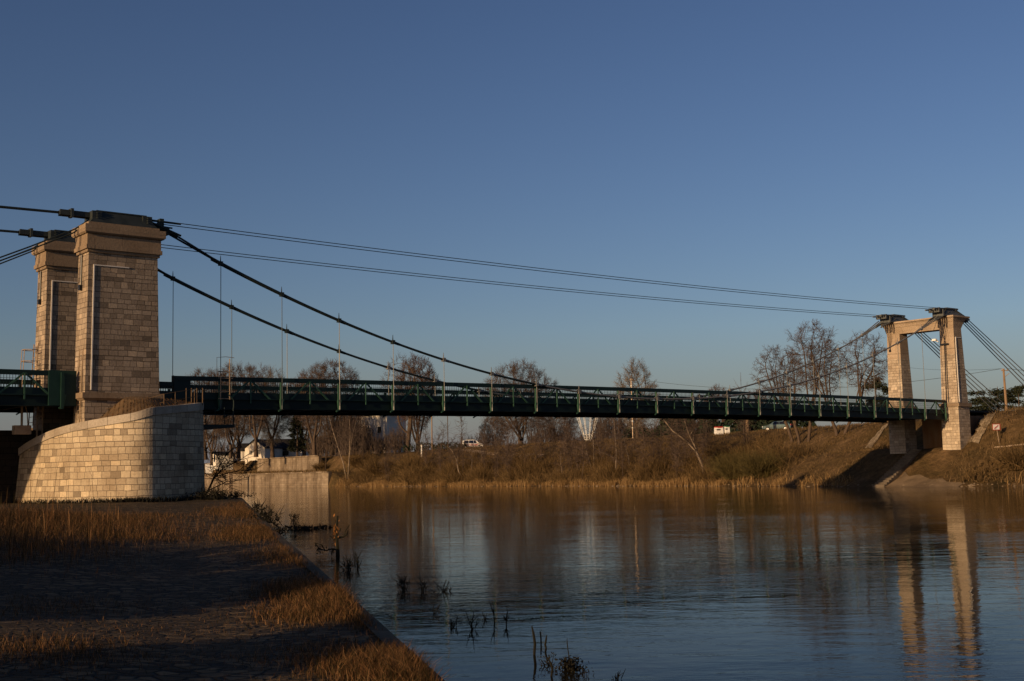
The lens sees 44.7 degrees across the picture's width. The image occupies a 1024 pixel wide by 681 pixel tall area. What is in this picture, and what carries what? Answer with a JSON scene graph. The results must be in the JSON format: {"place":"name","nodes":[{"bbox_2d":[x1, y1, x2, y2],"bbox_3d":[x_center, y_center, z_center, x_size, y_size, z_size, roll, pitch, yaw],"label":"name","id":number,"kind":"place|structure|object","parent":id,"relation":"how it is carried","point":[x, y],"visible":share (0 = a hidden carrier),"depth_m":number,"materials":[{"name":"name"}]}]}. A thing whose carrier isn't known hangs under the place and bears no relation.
{"place":"outdoors","nodes":[
{"label":"outdoors","id":0,"kind":"place"},
{"bbox_2d":[0,495,384,680],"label":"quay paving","id":1,"kind":"structure","parent":0,"point":[205,581],"depth_m":21.03,"materials":[{"name":"plant"}]},
{"bbox_2d":[0,430,50,502],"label":"ramp wall","id":2,"kind":"structure","parent":1,"relation":"on","point":[10,444],"depth_m":72.28,"materials":[{"name":"stone"}]},
{"bbox_2d":[0,447,119,559],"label":"dead stalks","id":3,"kind":"object","parent":1,"relation":"on","point":[24,529],"visible":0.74,"depth_m":35.80,"materials":[{"name":"brown plant"}]},
{"bbox_2d":[8,494,202,503],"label":"pier foot weeds","id":4,"kind":"object","parent":1,"relation":"on","point":[100,500],"visible":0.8,"depth_m":67.09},
{"bbox_2d":[15,396,204,502],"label":"stone pier","id":5,"kind":"structure","parent":1,"relation":"on","point":[147,451],"depth_m":68.26,"materials":[{"name":"stone"}]},
{"bbox_2d":[12,406,30,434],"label":"steel post","id":6,"kind":"object","parent":5,"relation":"on","point":[21,429],"visible":0.71,"depth_m":69.81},
{"bbox_2d":[31,230,78,429],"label":"bridge pylon","id":7,"kind":"object","parent":5,"relation":"on","point":[56,265],"visible":0.49,"depth_m":76.16,"materials":[{"name":"stone"}]},
{"bbox_2d":[0,228,47,237],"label":"head cable","id":8,"kind":"object","parent":7,"relation":"attached to","point":[30,232],"visible":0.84,"depth_m":76.15,"materials":[{"name":"metal"}]},
{"bbox_2d":[161,244,871,316],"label":"head cable","id":9,"kind":"object","parent":7,"relation":"attached to","point":[493,281],"visible":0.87,"depth_m":98.25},
{"bbox_2d":[158,269,879,400],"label":"cable","id":10,"kind":"object","parent":7,"relation":"attached to","point":[231,306],"visible":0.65,"depth_m":89.58,"materials":[{"name":"metal"}]},
{"bbox_2d":[71,210,165,422],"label":"bridge pylon","id":11,"kind":"object","parent":5,"relation":"on","point":[117,327],"visible":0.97,"depth_m":71.41,"materials":[{"name":"stone"}]},
{"bbox_2d":[0,219,88,260],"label":"cable","id":12,"kind":"object","parent":11,"relation":"attached to","point":[41,242],"visible":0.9,"depth_m":69.81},
{"bbox_2d":[0,369,75,414],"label":"bridge deck","id":13,"kind":"structure","parent":12,"relation":"hanging from","point":[13,399],"depth_m":68.82,"materials":[{"name":"green"}]},
{"bbox_2d":[19,343,38,425],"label":"caged ladder","id":14,"kind":"object","parent":13,"relation":"attached to","point":[32,360],"visible":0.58,"depth_m":75.51,"materials":[{"name":"metal"}]},
{"bbox_2d":[48,370,76,408],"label":"deck end plate","id":15,"kind":"object","parent":13,"relation":"attached to","point":[55,387],"visible":1,"depth_m":69.73,"materials":[{"name":"green paint"}]},
{"bbox_2d":[0,205,89,218],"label":"head cable","id":16,"kind":"object","parent":11,"relation":"attached to","point":[71,213],"visible":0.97,"depth_m":70.63,"materials":[{"name":"metal"}]},
{"bbox_2d":[75,348,83,422],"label":"access ladder","id":17,"kind":"object","parent":11,"relation":"attached to","point":[78,381],"visible":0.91,"depth_m":70.26,"materials":[{"name":"metal"}]},
{"bbox_2d":[152,218,933,308],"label":"head cable","id":18,"kind":"object","parent":11,"relation":"attached to","point":[160,221],"visible":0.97,"depth_m":88.75,"materials":[{"name":"metal"}]},
{"bbox_2d":[152,222,938,400],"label":"cable","id":19,"kind":"object","parent":11,"relation":"attached to","point":[173,234],"visible":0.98,"depth_m":86.50,"materials":[{"name":"metal"}]},
{"bbox_2d":[159,375,947,423],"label":"bridge deck","id":20,"kind":"structure","parent":19,"relation":"hanging from","point":[269,402],"depth_m":92.57,"materials":[{"name":"green"}]},
{"bbox_2d":[203,357,235,429],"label":"inspection gantry","id":21,"kind":"object","parent":20,"relation":"attached to","point":[211,426],"visible":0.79,"depth_m":75.58,"materials":[{"name":"metal"}]},
{"bbox_2d":[67,397,190,424],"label":"pier top grass","id":22,"kind":"structure","parent":5,"relation":"on","point":[146,404],"depth_m":70.01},
{"bbox_2d":[107,387,202,408],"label":"pier railing","id":23,"kind":"object","parent":5,"relation":"on","point":[182,398],"visible":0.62,"depth_m":71.61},
{"bbox_2d":[159,381,172,397],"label":"pier parapet","id":24,"kind":"structure","parent":5,"relation":"on","point":[169,394],"depth_m":73.80,"materials":[{"name":"green paint"}]},
{"bbox_2d":[187,480,243,499],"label":"bramble","id":25,"kind":"object","parent":1,"relation":"on","point":[217,496],"visible":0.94,"depth_m":68.85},
{"bbox_2d":[204,425,266,497],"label":"leaning shrub","id":26,"kind":"object","parent":1,"relation":"on","point":[222,466],"visible":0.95,"depth_m":74.83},
{"bbox_2d":[237,505,285,529],"bbox_3d":[-9.078,6.539,45.911,1.494,1.185,1.664,-5,-7,33],"label":"bramble","id":27,"kind":"object","parent":1,"relation":"on","point":[265,515],"visible":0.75,"depth_m":45.94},
{"bbox_2d":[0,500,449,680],"bbox_3d":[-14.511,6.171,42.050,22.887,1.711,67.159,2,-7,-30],"label":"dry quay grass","id":28,"kind":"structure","parent":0,"point":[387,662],"depth_m":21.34,"materials":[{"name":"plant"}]},
{"bbox_2d":[235,497,444,680],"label":"quay edge","id":29,"kind":"object","parent":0,"point":[385,632],"visible":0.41,"depth_m":20.39,"materials":[{"name":"stone"}]},
{"bbox_2d":[0,0,1023,462],"label":"sky","id":30,"kind":"structure","parent":0,"point":[867,151],"materials":[{"name":"blue"}]},
{"bbox_2d":[204,410,1023,486],"bbox_3d":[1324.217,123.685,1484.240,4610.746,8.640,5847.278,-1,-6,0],"label":"bank","id":31,"kind":"structure","parent":0,"point":[932,463],"depth_m":136.78,"materials":[{"name":"brown plant"}]},
{"bbox_2d":[187,367,230,459],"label":"plane tree","id":32,"kind":"object","parent":31,"relation":"on","point":[198,372],"visible":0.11,"depth_m":298.67,"materials":[{"name":"brown plant"}]},
{"bbox_2d":[203,415,232,464],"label":"forked tree","id":33,"kind":"object","parent":31,"relation":"on","point":[213,441],"visible":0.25,"depth_m":288.64,"materials":[{"name":"brown plant"}]},
{"bbox_2d":[213,452,234,469],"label":"pale cabin","id":34,"kind":"object","parent":31,"relation":"on","point":[215,462],"visible":0.47,"depth_m":300.57,"materials":[{"name":"paint"}]},
{"bbox_2d":[210,392,247,458],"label":"forked tree","id":35,"kind":"object","parent":31,"relation":"on","point":[228,440],"visible":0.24,"depth_m":281.82,"materials":[{"name":"brown plant"}]},
{"bbox_2d":[206,362,271,457],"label":"plane tree","id":36,"kind":"object","parent":31,"relation":"on","point":[238,430],"visible":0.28,"depth_m":283.47,"materials":[{"name":"brown plant"}]},
{"bbox_2d":[231,362,277,456],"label":"tree","id":37,"kind":"object","parent":31,"relation":"on","point":[254,426],"visible":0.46,"depth_m":275.27,"materials":[{"name":"brown plant"}]},
{"bbox_2d":[243,439,283,463],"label":"gable house","id":38,"kind":"structure","parent":31,"relation":"on","point":[263,451],"depth_m":313.15,"materials":[{"name":"paint"}]},
{"bbox_2d":[204,471,331,486],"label":"quay wall","id":39,"kind":"structure","parent":31,"relation":"on","point":[304,479],"depth_m":264.74,"materials":[{"name":"concrete"}]},
{"bbox_2d":[249,365,292,457],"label":"ash tree","id":40,"kind":"object","parent":31,"relation":"on","point":[274,431],"visible":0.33,"depth_m":298.66,"materials":[{"name":"brown plant"}]},
{"bbox_2d":[257,455,321,472],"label":"quay wall","id":41,"kind":"structure","parent":31,"relation":"on","point":[299,463],"depth_m":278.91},
{"bbox_2d":[274,439,308,456],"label":"long house","id":42,"kind":"structure","parent":31,"relation":"on","point":[286,452],"depth_m":321.24,"materials":[{"name":"stone"}]},
{"bbox_2d":[237,468,350,473],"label":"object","id":43,"kind":"object","parent":31,"relation":"on","point":[323,470],"visible":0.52,"depth_m":260.81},
{"bbox_2d":[287,415,308,455],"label":"spruce tree","id":44,"kind":"object","parent":31,"relation":"on","point":[296,425],"visible":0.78,"depth_m":283.82,"materials":[{"name":"green plant"}]},
{"bbox_2d":[287,373,323,455],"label":"oak tree","id":45,"kind":"object","parent":31,"relation":"on","point":[303,453],"visible":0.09,"depth_m":318.88,"materials":[{"name":"brown plant"}]},
{"bbox_2d":[291,367,335,454],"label":"forked tree","id":46,"kind":"object","parent":31,"relation":"on","point":[313,439],"visible":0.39,"depth_m":263.22,"materials":[{"name":"brown plant"}]},
{"bbox_2d":[298,357,367,454],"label":"plane tree","id":47,"kind":"object","parent":31,"relation":"on","point":[336,365],"visible":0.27,"depth_m":270.75,"materials":[{"name":"brown plant"}]},
{"bbox_2d":[324,416,361,478],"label":"riverside sapling","id":48,"kind":"object","parent":31,"relation":"on","point":[349,444],"visible":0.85,"depth_m":244.49,"materials":[{"name":"brown plant"}]},
{"bbox_2d":[343,450,375,468],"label":"bare bush","id":49,"kind":"object","parent":31,"relation":"on","point":[355,460],"visible":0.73,"depth_m":248.46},
{"bbox_2d":[356,449,399,475],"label":"bare bush","id":50,"kind":"object","parent":31,"relation":"on","point":[368,465],"visible":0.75,"depth_m":239.44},
{"bbox_2d":[358,416,405,453],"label":"tall building","id":51,"kind":"structure","parent":31,"relation":"on","point":[385,423],"depth_m":282.00,"materials":[{"name":"stone"}]},
{"bbox_2d":[376,435,394,480],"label":"riverside sapling","id":52,"kind":"object","parent":31,"relation":"on","point":[387,465],"visible":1,"depth_m":231.68,"materials":[{"name":"brown plant"}]},
{"bbox_2d":[379,351,439,451],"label":"forked tree","id":53,"kind":"object","parent":31,"relation":"on","point":[410,422],"visible":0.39,"depth_m":257.23,"materials":[{"name":"brown plant"}]},
{"bbox_2d":[391,447,437,474],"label":"bare bush","id":54,"kind":"object","parent":31,"relation":"on","point":[405,462],"visible":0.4,"depth_m":228.28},
{"bbox_2d":[394,354,441,450],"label":"oak tree","id":55,"kind":"object","parent":31,"relation":"on","point":[423,421],"visible":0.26,"depth_m":261.35,"materials":[{"name":"brown plant"}]},
{"bbox_2d":[403,442,465,450],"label":"clipped hedge","id":56,"kind":"object","parent":31,"relation":"on","point":[408,448],"visible":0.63,"depth_m":249.28,"materials":[{"name":"brown plant"}]},
{"bbox_2d":[207,416,681,461],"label":"distant woods","id":57,"kind":"object","parent":31,"relation":"on","point":[373,445],"visible":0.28,"depth_m":262.37,"materials":[{"name":"plant"}]},
{"bbox_2d":[441,439,466,479],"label":"riverside sapling","id":58,"kind":"object","parent":31,"relation":"on","point":[459,453],"visible":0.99,"depth_m":209.02,"materials":[{"name":"brown plant"}]},
{"bbox_2d":[478,417,508,444],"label":"plane tree","id":59,"kind":"object","parent":31,"relation":"on","point":[491,436],"visible":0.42,"depth_m":273.57,"materials":[{"name":"brown plant"}]},
{"bbox_2d":[491,424,518,468],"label":"riverside sapling","id":60,"kind":"object","parent":31,"relation":"on","point":[505,447],"visible":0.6,"depth_m":198.50,"materials":[{"name":"brown plant"}]},
{"bbox_2d":[497,417,517,477],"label":"riverside sapling","id":61,"kind":"object","parent":31,"relation":"on","point":[508,454],"visible":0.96,"depth_m":194.28,"materials":[{"name":"brown plant"}]},
{"bbox_2d":[481,358,558,444],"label":"plane tree","id":62,"kind":"object","parent":31,"relation":"on","point":[526,421],"visible":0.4,"depth_m":238.82,"materials":[{"name":"brown plant"}]},
{"bbox_2d":[536,417,578,441],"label":"plane tree","id":63,"kind":"object","parent":31,"relation":"on","point":[560,422],"visible":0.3,"depth_m":260.16,"materials":[{"name":"brown plant"}]},
{"bbox_2d":[556,417,579,468],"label":"riverside sapling","id":64,"kind":"object","parent":31,"relation":"on","point":[568,437],"visible":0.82,"depth_m":188.96,"materials":[{"name":"brown plant"}]},
{"bbox_2d":[551,418,586,470],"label":"riverside sapling","id":65,"kind":"object","parent":31,"relation":"on","point":[568,444],"visible":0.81,"depth_m":188.02,"materials":[{"name":"brown plant"}]},
{"bbox_2d":[565,433,591,470],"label":"riverside sapling","id":66,"kind":"object","parent":31,"relation":"on","point":[576,448],"visible":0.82,"depth_m":183.56,"materials":[{"name":"brown plant"}]},
{"bbox_2d":[566,418,593,480],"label":"riverside sapling","id":67,"kind":"object","parent":31,"relation":"on","point":[581,436],"visible":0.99,"depth_m":179.41,"materials":[{"name":"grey plant"}]},
{"bbox_2d":[577,418,608,466],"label":"riverside sapling","id":68,"kind":"object","parent":31,"relation":"on","point":[593,427],"visible":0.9,"depth_m":180.87,"materials":[{"name":"brown plant"}]},
{"bbox_2d":[591,418,628,473],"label":"riverside sapling","id":69,"kind":"object","parent":31,"relation":"on","point":[612,447],"visible":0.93,"depth_m":173.73,"materials":[{"name":"brown plant"}]},
{"bbox_2d":[611,429,634,480],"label":"riverside sapling","id":70,"kind":"object","parent":31,"relation":"on","point":[623,454],"visible":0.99,"depth_m":171.17,"materials":[{"name":"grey plant"}]},
{"bbox_2d":[612,355,660,437],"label":"ash tree","id":71,"kind":"object","parent":31,"relation":"on","point":[634,372],"visible":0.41,"depth_m":217.70,"materials":[{"name":"brown plant"}]},
{"bbox_2d":[627,418,658,454],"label":"riverside sapling","id":72,"kind":"object","parent":31,"relation":"on","point":[639,433],"visible":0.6,"depth_m":181.61,"materials":[{"name":"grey plant"}]},
{"bbox_2d":[622,425,669,438],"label":"evergreen thicket","id":73,"kind":"object","parent":31,"relation":"on","point":[628,436],"visible":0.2,"depth_m":228.95,"materials":[{"name":"green plant"}]},
{"bbox_2d":[649,420,671,462],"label":"riverside sapling","id":74,"kind":"object","parent":31,"relation":"on","point":[660,435],"visible":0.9,"depth_m":168.97,"materials":[{"name":"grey plant"}]},
{"bbox_2d":[662,425,689,477],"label":"riverside sapling","id":75,"kind":"object","parent":31,"relation":"on","point":[676,461],"visible":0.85,"depth_m":159.78,"materials":[{"name":"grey plant"}]},
{"bbox_2d":[334,469,1023,486],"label":"shore reeds","id":76,"kind":"object","parent":31,"relation":"on","point":[678,481],"visible":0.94,"depth_m":169.83,"materials":[{"name":"plant"}]},
{"bbox_2d":[655,418,707,478],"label":"riverside sapling","id":77,"kind":"object","parent":31,"relation":"on","point":[695,424],"visible":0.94,"depth_m":157.03,"materials":[{"name":"brown plant"}]},
{"bbox_2d":[340,408,1023,485],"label":"riverside scrub","id":78,"kind":"object","parent":31,"relation":"on","point":[522,471],"visible":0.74,"depth_m":180.20,"materials":[{"name":"plant"}]},
{"bbox_2d":[658,418,713,436],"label":"evergreen thicket","id":79,"kind":"object","parent":31,"relation":"on","point":[664,424],"visible":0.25,"depth_m":204.02,"materials":[{"name":"green plant"}]},
{"bbox_2d":[357,483,1023,486],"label":"shore stones","id":80,"kind":"object","parent":31,"relation":"on","point":[714,484],"visible":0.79,"depth_m":146.49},
{"bbox_2d":[358,404,1023,484],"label":"bank tussocks","id":81,"kind":"object","parent":31,"relation":"on","point":[818,432],"visible":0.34,"depth_m":148.56,"materials":[{"name":"plant"}]},
{"bbox_2d":[698,419,754,433],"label":"evergreen thicket","id":82,"kind":"object","parent":31,"relation":"on","point":[719,423],"visible":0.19,"depth_m":199.10,"materials":[{"name":"green plant"}]},
{"bbox_2d":[701,445,768,480],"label":"bare bush","id":83,"kind":"object","parent":31,"relation":"on","point":[723,466],"visible":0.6,"depth_m":149.68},
{"bbox_2d":[731,373,757,445],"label":"riverside sapling","id":84,"kind":"object","parent":31,"relation":"on","point":[743,428],"visible":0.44,"depth_m":164.90,"materials":[{"name":"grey plant"}]},
{"bbox_2d":[729,420,763,432],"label":"evergreen thicket","id":85,"kind":"object","parent":31,"relation":"on","point":[736,426],"visible":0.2,"depth_m":190.94,"materials":[{"name":"green plant"}]},
{"bbox_2d":[727,441,790,477],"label":"bare bush","id":86,"kind":"object","parent":31,"relation":"on","point":[764,467],"visible":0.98,"depth_m":145.59,"materials":[{"name":"plant"}]},
{"bbox_2d":[750,344,796,442],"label":"locust tree","id":87,"kind":"object","parent":31,"relation":"on","point":[772,391],"visible":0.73,"depth_m":158.47,"materials":[{"name":"brown plant"}]},
{"bbox_2d":[762,421,792,429],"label":"parked car","id":88,"kind":"object","parent":31,"relation":"on","point":[778,424],"visible":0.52,"depth_m":182.94,"materials":[{"name":"white paint"}]},
{"bbox_2d":[759,420,815,429],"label":"evergreen thicket","id":89,"kind":"object","parent":31,"relation":"on","point":[799,424],"visible":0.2,"depth_m":187.07,"materials":[{"name":"green plant"}]},
{"bbox_2d":[771,351,804,444],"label":"locust tree","id":90,"kind":"object","parent":31,"relation":"on","point":[793,380],"visible":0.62,"depth_m":156.14,"materials":[{"name":"brown plant"}]},
{"bbox_2d":[783,319,841,441],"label":"locust tree","id":91,"kind":"object","parent":31,"relation":"on","point":[807,370],"visible":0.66,"depth_m":155.31,"materials":[{"name":"brown plant"}]},
{"bbox_2d":[792,333,845,435],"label":"locust tree","id":92,"kind":"object","parent":31,"relation":"on","point":[825,380],"visible":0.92,"depth_m":151.54,"materials":[{"name":"brown plant"}]},
{"bbox_2d":[836,330,887,433],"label":"locust tree","id":93,"kind":"object","parent":31,"relation":"on","point":[862,374],"visible":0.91,"depth_m":150.26,"materials":[{"name":"brown plant"}]},
{"bbox_2d":[861,376,886,406],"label":"pine tree","id":94,"kind":"object","parent":31,"relation":"on","point":[878,385],"visible":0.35,"depth_m":177.75,"materials":[{"name":"green plant"}]},
{"bbox_2d":[865,424,887,447],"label":"stone revetment","id":95,"kind":"object","parent":31,"relation":"on","point":[872,441],"visible":0.96,"depth_m":142.54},
{"bbox_2d":[872,449,921,486],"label":"bank stairs","id":96,"kind":"structure","parent":31,"relation":"on","point":[896,471],"depth_m":126.28,"materials":[{"name":"concrete"}]},
{"bbox_2d":[872,307,971,453],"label":"bridge portal","id":97,"kind":"object","parent":31,"relation":"on","point":[947,323],"visible":0.95,"depth_m":127.02,"materials":[{"name":"limestone block masonry"},{"name":"stone"},{"name":"grey steel"}]},
{"bbox_2d":[886,472,963,486],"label":"stone apron","id":98,"kind":"object","parent":31,"relation":"on","point":[904,479],"visible":0.83,"depth_m":121.83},
{"bbox_2d":[922,416,983,448],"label":"bridge abutment","id":99,"kind":"object","parent":31,"relation":"on","point":[932,433],"depth_m":130.95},
{"bbox_2d":[967,390,998,410],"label":"pine tree","id":100,"kind":"object","parent":31,"relation":"on","point":[975,404],"visible":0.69,"depth_m":163.83,"materials":[{"name":"green plant"}]},
{"bbox_2d":[969,411,996,442],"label":"stone revetment","id":101,"kind":"object","parent":31,"relation":"on","point":[976,437],"visible":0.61,"depth_m":125.91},
{"bbox_2d":[980,387,1015,410],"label":"pine tree","id":102,"kind":"object","parent":31,"relation":"on","point":[997,392],"visible":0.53,"depth_m":167.50,"materials":[{"name":"green plant"}]},
{"bbox_2d":[989,437,1023,469],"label":"bare bush","id":103,"kind":"object","parent":31,"relation":"on","point":[1011,461],"visible":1,"depth_m":115.86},
{"bbox_2d":[1006,385,1023,409],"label":"pine tree","id":104,"kind":"object","parent":31,"relation":"on","point":[1016,389],"visible":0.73,"depth_m":165.98,"materials":[{"name":"green plant"}]},
{"bbox_2d":[206,486,1023,680],"bbox_3d":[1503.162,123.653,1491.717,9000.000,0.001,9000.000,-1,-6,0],"label":"water","id":105,"kind":"structure","parent":0,"point":[718,583],"depth_m":28.36,"materials":[{"name":"blue liquid"}]},
{"bbox_2d":[279,524,338,530],"bbox_3d":[-9.737,8.630,57.197,3.232,0.530,2.633,4,-8,-41],"label":"driftwood clump","id":106,"kind":"object","parent":105,"relation":"on","point":[305,527],"visible":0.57,"depth_m":57.33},
{"bbox_2d":[315,513,349,555],"bbox_3d":[-5.507,5.918,37.817,1.211,1.331,0.472,-1,-6,0],"label":"flooded shrub","id":107,"kind":"object","parent":105,"relation":"on","point":[336,537],"visible":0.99,"depth_m":37.77,"materials":[{"name":"orange plant"}]},
{"bbox_2d":[548,655,588,671],"bbox_3d":[0.753,4.040,15.496,0.521,0.264,0.446,2,-7,-31],"label":"flooded bush","id":108,"kind":"object","parent":105,"relation":"in","point":[570,664],"visible":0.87,"depth_m":15.46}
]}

